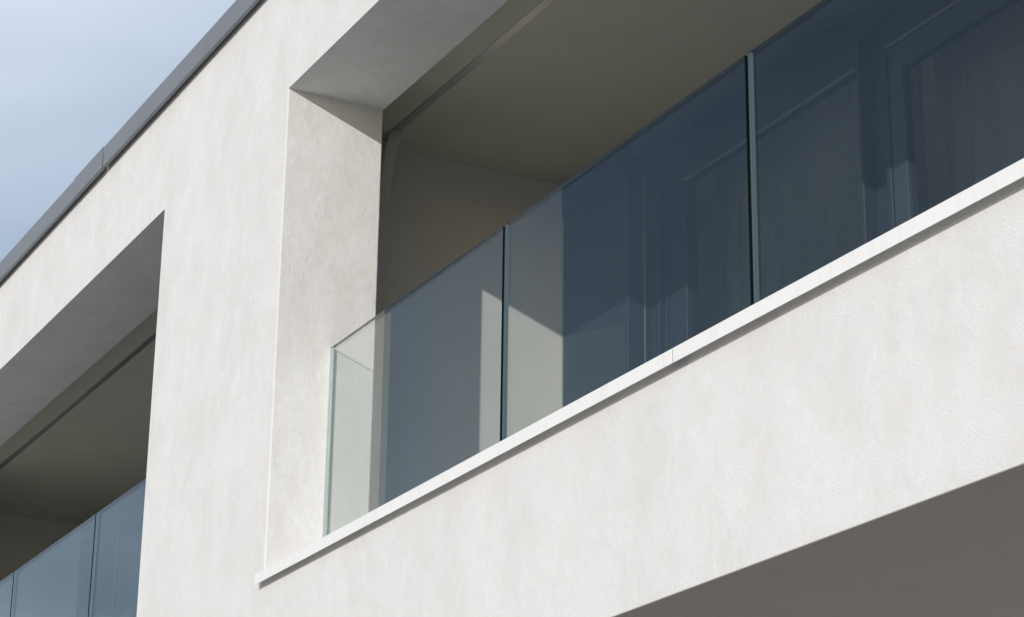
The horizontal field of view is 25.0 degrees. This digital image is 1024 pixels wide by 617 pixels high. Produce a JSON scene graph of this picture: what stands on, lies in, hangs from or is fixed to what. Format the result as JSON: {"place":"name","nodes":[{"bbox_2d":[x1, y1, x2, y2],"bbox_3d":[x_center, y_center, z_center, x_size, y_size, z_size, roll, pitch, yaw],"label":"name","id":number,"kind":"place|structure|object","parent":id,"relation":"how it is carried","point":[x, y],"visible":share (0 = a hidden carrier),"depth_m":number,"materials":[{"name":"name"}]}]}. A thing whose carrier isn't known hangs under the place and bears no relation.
{"place":"outdoors","nodes":[
{"label":"outdoors","id":0,"kind":"place"},
{"bbox_2d":[0,0,235,261],"label":"sky","id":1,"kind":"structure","parent":0,"point":[73,73],"materials":[{"name":"blue"}]},
{"bbox_2d":[0,0,1023,616],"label":"apartment building","id":2,"kind":"structure","parent":0,"point":[188,276],"depth_m":11.58,"materials":[{"name":"white paint"}]},
{"bbox_2d":[0,479,145,616],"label":"glass railing","id":3,"kind":"object","parent":2,"relation":"on","point":[96,516],"visible":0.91,"depth_m":14.29,"materials":[{"name":"clear glass"}]},
{"bbox_2d":[76,508,121,616],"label":"fixed window","id":4,"kind":"structure","parent":2,"relation":"in","point":[109,539],"depth_m":19.89,"materials":[{"name":"blue glass"}]},
{"bbox_2d":[123,515,143,616],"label":"sliding door","id":5,"kind":"structure","parent":2,"relation":"in","point":[135,530],"depth_m":19.45,"materials":[{"name":"grey metal"}]},
{"bbox_2d":[369,130,402,511],"bbox_3d":[-0.689,0.358,12.146,0.070,2.759,0.254,11,-23,-26],"label":"curtain","id":6,"kind":"object","parent":2,"relation":"hanging from","point":[390,145],"visible":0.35,"depth_m":12.41,"materials":[{"name":"grey fabric"}]},
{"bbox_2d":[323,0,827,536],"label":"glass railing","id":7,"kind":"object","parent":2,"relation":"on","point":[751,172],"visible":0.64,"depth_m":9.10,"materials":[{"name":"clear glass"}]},
{"bbox_2d":[562,143,650,406],"bbox_3d":[0.556,0.526,12.506,0.260,2.803,0.736,11,-23,-26],"label":"fixed window","id":8,"kind":"structure","parent":2,"relation":"in","point":[606,208],"depth_m":12.62,"materials":[{"name":"blue glass"}]},
{"bbox_2d":[671,38,877,347],"bbox_3d":[1.259,0.189,11.266,0.073,2.599,1.686,11,-23,-26],"label":"sliding door","id":9,"kind":"structure","parent":2,"relation":"in","point":[852,61],"depth_m":11.69,"materials":[{"name":"grey metal"}]},
{"bbox_2d":[721,78,863,279],"bbox_3d":[1.515,0.124,11.385,0.020,2.770,1.817,11,-23,-26],"label":"curtain","id":10,"kind":"object","parent":2,"relation":"hanging from","point":[799,197],"visible":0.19,"depth_m":11.67,"materials":[{"name":"grey fabric"}]},
{"bbox_2d":[879,0,1018,230],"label":"sliding door","id":11,"kind":"structure","parent":2,"relation":"in","point":[920,29],"depth_m":10.54,"materials":[{"name":"grey metal"}]},
{"bbox_2d":[943,5,1016,181],"bbox_3d":[2.412,-0.449,9.791,0.020,2.770,1.852,11,-23,-26],"label":"curtain","id":12,"kind":"object","parent":2,"relation":"hanging from","point":[1016,82],"visible":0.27,"depth_m":10.45,"materials":[{"name":"grey fabric"}]}
]}

